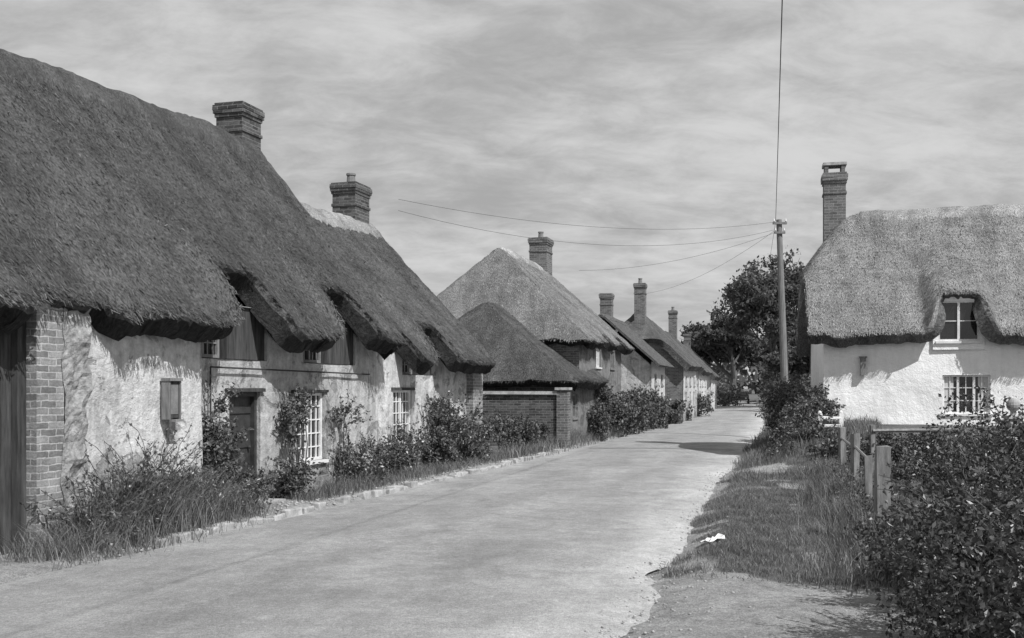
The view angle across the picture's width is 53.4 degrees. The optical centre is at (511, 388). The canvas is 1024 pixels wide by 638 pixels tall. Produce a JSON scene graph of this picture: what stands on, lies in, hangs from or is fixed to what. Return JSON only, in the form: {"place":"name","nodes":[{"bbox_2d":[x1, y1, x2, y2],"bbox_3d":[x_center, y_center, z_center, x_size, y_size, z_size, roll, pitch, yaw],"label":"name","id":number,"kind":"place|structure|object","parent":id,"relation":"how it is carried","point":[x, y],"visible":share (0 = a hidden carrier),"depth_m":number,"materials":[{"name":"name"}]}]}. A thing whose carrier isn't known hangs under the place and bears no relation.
{"place":"outdoors","nodes":[
{"label":"outdoors","id":0,"kind":"place"},
{"bbox_2d":[0,402,764,637],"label":"road","id":1,"kind":"structure","parent":0,"point":[542,547],"depth_m":10.74,"materials":[{"name":"grey asphalt"}]},
{"bbox_2d":[0,389,1023,637],"bbox_3d":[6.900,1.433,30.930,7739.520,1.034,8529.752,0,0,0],"label":"ground","id":2,"kind":"structure","parent":0,"point":[784,609],"depth_m":9.07,"materials":[{"name":"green plant"}]},
{"bbox_2d":[0,439,286,570],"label":"tall weeds","id":3,"kind":"object","parent":2,"relation":"on","point":[68,546],"visible":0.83,"depth_m":12.03,"materials":[{"name":"plant"}]},
{"bbox_2d":[21,422,275,553],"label":"nettles","id":4,"kind":"object","parent":2,"relation":"on","point":[138,477],"visible":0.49,"depth_m":12.36,"materials":[{"name":"grey plant"}]},
{"bbox_2d":[0,49,405,554],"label":"thatched cottage","id":5,"kind":"structure","parent":2,"relation":"on","point":[159,266],"depth_m":14.65,"materials":[{"name":"plant"}]},
{"bbox_2d":[0,322,25,554],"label":"board doors","id":6,"kind":"structure","parent":5,"relation":"in","point":[12,346],"depth_m":11.29,"materials":[{"name":"wood"}]},
{"bbox_2d":[201,340,218,357],"bbox_3d":[-4.682,-0.810,15.318,0.063,0.680,0.880,0,0,17],"label":"window","id":7,"kind":"structure","parent":5,"relation":"in","point":[210,348],"depth_m":15.55,"materials":[{"name":"grey paint"}]},
{"bbox_2d":[229,392,285,503],"bbox_3d":[-4.134,1.020,16.129,0.609,1.921,1.113,0,0,17],"label":"door","id":8,"kind":"structure","parent":5,"relation":"in","point":[245,405],"depth_m":16.46,"materials":[{"name":"paint"}]},
{"bbox_2d":[293,393,328,466],"bbox_3d":[-3.639,0.720,18.198,0.170,1.280,1.220,0,0,17],"label":"window","id":9,"kind":"structure","parent":5,"relation":"in","point":[314,428],"depth_m":18.52,"materials":[{"name":"white paint"}]},
{"bbox_2d":[304,350,320,362],"bbox_3d":[-3.705,-0.810,18.470,0.063,0.680,0.880,0,0,17],"label":"window","id":10,"kind":"structure","parent":5,"relation":"in","point":[309,357],"depth_m":18.60,"materials":[{"name":"glass"}]},
{"bbox_2d":[201,381,278,506],"bbox_3d":[-4.197,0.857,15.159,1.307,1.971,1.268,0,0,0],"label":"climbing rose","id":11,"kind":"object","parent":2,"relation":"on","point":[228,449],"visible":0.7,"depth_m":14.97,"materials":[{"name":"grey plant"}]},
{"bbox_2d":[267,383,324,498],"bbox_3d":[-3.712,0.879,17.000,1.068,1.942,1.322,0,0,-19],"label":"climbing rose","id":12,"kind":"object","parent":2,"relation":"on","point":[291,481],"visible":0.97,"depth_m":17.00,"materials":[{"name":"grey plant"}]},
{"bbox_2d":[324,389,396,484],"bbox_3d":[-2.928,0.931,19.459,1.372,1.844,1.726,0,0,0],"label":"rose bush","id":13,"kind":"object","parent":2,"relation":"on","point":[348,467],"visible":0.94,"depth_m":19.01,"materials":[{"name":"grey plant"}]},
{"bbox_2d":[153,449,567,547],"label":"stone kerb","id":14,"kind":"structure","parent":2,"relation":"on","point":[297,511],"depth_m":16.14,"materials":[{"name":"grey stone"}]},
{"bbox_2d":[299,173,498,476],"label":"thatched cottage","id":15,"kind":"structure","parent":2,"relation":"on","point":[441,351],"depth_m":23.97,"materials":[{"name":"plant"}]},
{"bbox_2d":[393,390,413,447],"bbox_3d":[-2.409,0.690,22.167,0.170,1.300,1.170,0,0,17],"label":"window","id":16,"kind":"structure","parent":15,"relation":"in","point":[401,398],"depth_m":22.34,"materials":[{"name":"white paint"}]},
{"bbox_2d":[402,359,411,373],"bbox_3d":[-2.417,-0.635,22.625,0.063,0.630,0.880,0,0,17],"label":"window","id":17,"kind":"structure","parent":15,"relation":"in","point":[406,369],"depth_m":22.78,"materials":[{"name":"glass"}]},
{"bbox_2d":[284,448,519,502],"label":"border grass","id":18,"kind":"structure","parent":2,"relation":"on","point":[341,487],"depth_m":19.48,"materials":[{"name":"plant"}]},
{"bbox_2d":[376,419,430,477],"bbox_3d":[-2.255,1.229,21.150,1.136,1.229,1.725,0,0,0],"label":"rose bush","id":19,"kind":"object","parent":2,"relation":"on","point":[406,450],"visible":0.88,"depth_m":21.16,"materials":[{"name":"grey plant"}]},
{"bbox_2d":[39,452,886,637],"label":"loose stones","id":20,"kind":"object","parent":2,"relation":"on","point":[454,471],"visible":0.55,"depth_m":11.86,"materials":[{"name":"grey gravel"}]},
{"bbox_2d":[419,389,507,466],"bbox_3d":[-1.247,0.931,24.515,1.562,1.853,4.167,0,0,16],"label":"rose bush","id":21,"kind":"object","parent":2,"relation":"on","point":[445,445],"visible":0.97,"depth_m":23.79,"materials":[{"name":"grey plant"}]},
{"bbox_2d":[485,406,553,451],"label":"shrub","id":22,"kind":"object","parent":2,"relation":"on","point":[517,432],"visible":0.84,"depth_m":29.93,"materials":[{"name":"grey plant"}]},
{"bbox_2d":[483,387,571,447],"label":"garden wall","id":23,"kind":"structure","parent":2,"relation":"on","point":[551,408],"depth_m":32.05,"materials":[{"name":"brick"}]},
{"bbox_2d":[457,302,608,437],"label":"thatched barn","id":24,"kind":"structure","parent":2,"relation":"on","point":[521,355],"depth_m":33.74,"materials":[{"name":"plant"}]},
{"bbox_2d":[572,394,578,419],"bbox_3d":[2.100,0.630,34.498,0.170,0.860,0.820,0,0,16],"label":"window","id":25,"kind":"structure","parent":24,"relation":"in","point":[574,395],"depth_m":34.80,"materials":[{"name":"grey paint"}]},
{"bbox_2d":[437,231,633,422],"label":"thatched cottage","id":26,"kind":"structure","parent":2,"relation":"on","point":[536,298],"depth_m":36.98,"materials":[{"name":"plant"}]},
{"bbox_2d":[596,349,601,368],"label":"window","id":27,"kind":"structure","parent":26,"relation":"in","point":[597,350],"depth_m":38.66,"materials":[{"name":"white paint"}]},
{"bbox_2d":[610,351,615,369],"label":"window","id":28,"kind":"structure","parent":26,"relation":"in","point":[611,353],"depth_m":41.51,"materials":[{"name":"grey paint"}]},
{"bbox_2d":[492,419,670,460],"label":"roadside grass","id":29,"kind":"structure","parent":2,"relation":"on","point":[548,445],"depth_m":30.83,"materials":[{"name":"plant"}]},
{"bbox_2d":[585,372,623,440],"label":"shrub","id":30,"kind":"object","parent":2,"relation":"on","point":[601,420],"visible":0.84,"depth_m":36.55,"materials":[{"name":"grey plant"}]},
{"bbox_2d":[598,293,673,425],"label":"tiled cottage","id":31,"kind":"structure","parent":2,"relation":"on","point":[644,363],"depth_m":48.04,"materials":[{"name":"paint"}]},
{"bbox_2d":[606,384,671,436],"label":"shrub","id":32,"kind":"object","parent":2,"relation":"on","point":[646,407],"visible":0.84,"depth_m":41.76,"materials":[{"name":"grey plant"}]},
{"bbox_2d":[615,278,703,421],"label":"thatched cottage","id":33,"kind":"structure","parent":2,"relation":"on","point":[681,379],"depth_m":57.78,"materials":[{"name":"paint"}]},
{"bbox_2d":[665,307,712,413],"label":"thatched cottage","id":34,"kind":"structure","parent":2,"relation":"on","point":[704,374],"depth_m":78.18,"materials":[{"name":"paint"}]},
{"bbox_2d":[665,392,714,423],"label":"hedge","id":35,"kind":"object","parent":2,"relation":"on","point":[675,413],"visible":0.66,"depth_m":58.55,"materials":[{"name":"grey plant"}]},
{"bbox_2d":[683,334,721,408],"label":"thatched cottage","id":36,"kind":"structure","parent":2,"relation":"on","point":[714,377],"depth_m":93.21,"materials":[{"name":"paint"}]},
{"bbox_2d":[699,533,724,542],"bbox_3d":[2.285,1.725,11.640,0.270,0.116,0.180,0,0,0],"label":"crumpled paper","id":37,"kind":"object","parent":2,"relation":"on","point":[717,536],"visible":1,"depth_m":11.62,"materials":[{"name":"white paper"}]},
{"bbox_2d":[679,303,763,401],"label":"oak tree","id":38,"kind":"object","parent":2,"relation":"on","point":[714,343],"visible":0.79,"depth_m":139.32,"materials":[{"name":"grey plant"}]},
{"bbox_2d":[708,350,788,393],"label":"distant trees","id":39,"kind":"object","parent":2,"relation":"on","point":[754,384],"visible":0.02,"depth_m":250.75,"materials":[{"name":"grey plant"}]},
{"bbox_2d":[714,364,794,408],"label":"roadside hedge","id":40,"kind":"object","parent":2,"relation":"on","point":[725,395],"visible":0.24,"depth_m":106.70,"materials":[{"name":"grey plant"}]},
{"bbox_2d":[713,245,804,380],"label":"elm tree","id":41,"kind":"object","parent":2,"relation":"on","point":[744,294],"visible":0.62,"depth_m":92.32,"materials":[{"name":"grey plant"}]},
{"bbox_2d":[750,416,771,443],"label":"grass","id":42,"kind":"structure","parent":2,"relation":"on","point":[763,434],"depth_m":37.61,"materials":[{"name":"plant"}]},
{"bbox_2d":[759,308,797,350],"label":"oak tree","id":43,"kind":"object","parent":2,"relation":"on","point":[763,346],"depth_m":114.80,"materials":[{"name":"grey plant"}]},
{"bbox_2d":[751,321,807,380],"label":"oak tree","id":44,"kind":"object","parent":2,"relation":"on","point":[759,354],"visible":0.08,"depth_m":102.04,"materials":[{"name":"grey plant"}]},
{"bbox_2d":[773,219,788,383],"bbox_3d":[10.065,-2.257,37.992,0.711,8.125,0.305,0,0,0],"label":"telegraph pole","id":45,"kind":"object","parent":2,"relation":"on","point":[784,364],"visible":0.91,"depth_m":37.90,"materials":[{"name":"wood"}]},
{"bbox_2d":[398,210,771,245],"bbox_3d":[3.375,-5.165,32.400,16.841,1.480,0.010,0,0,-41],"label":"overhead wire","id":46,"kind":"object","parent":45,"relation":"attached to","point":[580,243],"visible":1,"depth_m":31.30,"materials":[{"name":"black metal"}]},
{"bbox_2d":[399,199,771,228],"bbox_3d":[3.400,-5.560,32.400,16.878,1.289,0.010,0,0,-41],"label":"overhead wire","id":47,"kind":"object","parent":45,"relation":"attached to","point":[564,224],"visible":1,"depth_m":30.34,"materials":[{"name":"black metal"}]},
{"bbox_2d":[579,233,772,270],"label":"overhead wire","id":48,"kind":"object","parent":45,"relation":"attached to","point":[675,260],"visible":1,"depth_m":40.84,"materials":[{"name":"black metal"}]},
{"bbox_2d":[645,231,773,293],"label":"overhead wire","id":49,"kind":"object","parent":45,"relation":"attached to","point":[711,270],"visible":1,"depth_m":45.15,"materials":[{"name":"black metal"}]},
{"bbox_2d":[775,0,782,220],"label":"overhead cable","id":50,"kind":"object","parent":45,"relation":"attached to","point":[779,93],"visible":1,"depth_m":20.16,"materials":[{"name":"grey metal"}]},
{"bbox_2d":[756,336,810,386],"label":"tree","id":51,"kind":"object","parent":2,"relation":"on","point":[799,364],"visible":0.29,"depth_m":80.90,"materials":[{"name":"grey plant"}]},
{"bbox_2d":[755,377,812,433],"bbox_3d":[8.989,0.608,33.067,2.092,1.978,7.564,0,0,14],"label":"flowering shrub","id":52,"kind":"object","parent":2,"relation":"on","point":[767,413],"visible":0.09,"depth_m":31.16,"materials":[{"name":"grey plant"}]},
{"bbox_2d":[714,411,896,483],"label":"bank grass","id":53,"kind":"structure","parent":2,"relation":"on","point":[750,456],"depth_m":22.95,"materials":[{"name":"plant"}]},
{"bbox_2d":[758,370,860,461],"bbox_3d":[7.544,0.591,26.498,2.128,2.252,10.136,0,0,12],"label":"bank shrub","id":54,"kind":"object","parent":2,"relation":"on","point":[799,409],"visible":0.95,"depth_m":25.31,"materials":[{"name":"grey plant"}]},
{"bbox_2d":[651,458,991,585],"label":"grass","id":55,"kind":"structure","parent":2,"relation":"on","point":[727,498],"depth_m":12.57,"materials":[{"name":"plant"}]},
{"bbox_2d":[817,410,843,430],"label":"white gate","id":56,"kind":"structure","parent":2,"relation":"on","point":[840,417],"depth_m":24.43,"materials":[{"name":"paint"}]},
{"bbox_2d":[770,452,927,598],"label":"grass","id":57,"kind":"structure","parent":2,"relation":"on","point":[839,520],"depth_m":11.22,"materials":[{"name":"plant"}]},
{"bbox_2d":[838,427,890,529],"bbox_3d":[5.294,1.264,15.491,0.245,1.221,8.234,0,0,15],"label":"wooden fence","id":58,"kind":"object","parent":2,"relation":"on","point":[882,456],"visible":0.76,"depth_m":14.24,"materials":[{"name":"grey wood"}]},
{"bbox_2d":[819,455,919,586],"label":"fence undergrowth","id":59,"kind":"object","parent":2,"relation":"on","point":[865,500],"visible":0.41,"depth_m":11.28,"materials":[{"name":"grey plant"}]},
{"bbox_2d":[795,161,1023,425],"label":"white thatched cottage","id":60,"kind":"structure","parent":2,"relation":"on","point":[903,315],"depth_m":26.79,"materials":[{"name":"plant"}]},
{"bbox_2d":[935,300,982,343],"bbox_3d":[11.507,-1.710,26.217,1.120,1.100,0.120,0,0,13],"label":"window","id":61,"kind":"structure","parent":60,"relation":"in","point":[966,330],"depth_m":26.23,"materials":[{"name":"grey glass"}]},
{"bbox_2d":[940,375,993,415],"bbox_3d":[11.713,0.180,26.241,1.270,1.060,0.170,0,0,13],"label":"window","id":62,"kind":"structure","parent":60,"relation":"in","point":[969,382],"depth_m":26.29,"materials":[{"name":"white paint"}]},
{"bbox_2d":[859,423,1001,468],"bbox_3d":[9.913,1.217,21.461,6.129,1.056,1.454,0,0,-9],"label":"garden hedge","id":63,"kind":"object","parent":2,"relation":"on","point":[888,439],"visible":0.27,"depth_m":20.92,"materials":[{"name":"grey plant"}]},
{"bbox_2d":[853,378,1023,637],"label":"privet hedge","id":64,"kind":"object","parent":2,"relation":"on","point":[972,531],"visible":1,"depth_m":7.04,"materials":[{"name":"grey plant"}]},
{"bbox_2d":[869,424,1014,472],"bbox_3d":[12.101,1.277,20.700,9.698,1.154,0.200,0,0,-2],"label":"garden rail fence","id":65,"kind":"object","parent":2,"relation":"on","point":[872,430],"visible":0.47,"depth_m":20.56,"materials":[{"name":"grey wood"}]},
{"bbox_2d":[891,418,1023,491],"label":"garden shrub","id":66,"kind":"object","parent":2,"relation":"on","point":[910,469],"visible":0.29,"depth_m":16.87,"materials":[{"name":"grey plant"}]},
{"bbox_2d":[1001,398,1023,460],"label":"gate post with ball","id":67,"kind":"object","parent":2,"relation":"on","point":[1013,403],"visible":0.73,"depth_m":20.80,"materials":[{"name":"stone"}]},
{"bbox_2d":[0,0,1023,388],"label":"sky","id":68,"kind":"structure","parent":0,"point":[657,120],"materials":[{"name":"grey"}]},
{"bbox_2d":[735,391,749,403],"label":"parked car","id":69,"kind":"object","parent":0,"point":[745,396],"visible":0.58,"depth_m":120.47,"materials":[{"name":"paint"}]},
{"bbox_2d":[799,373,810,385],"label":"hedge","id":70,"kind":"object","parent":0,"point":[805,374],"visible":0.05,"depth_m":61.10,"materials":[{"name":"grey plant"}]}
]}

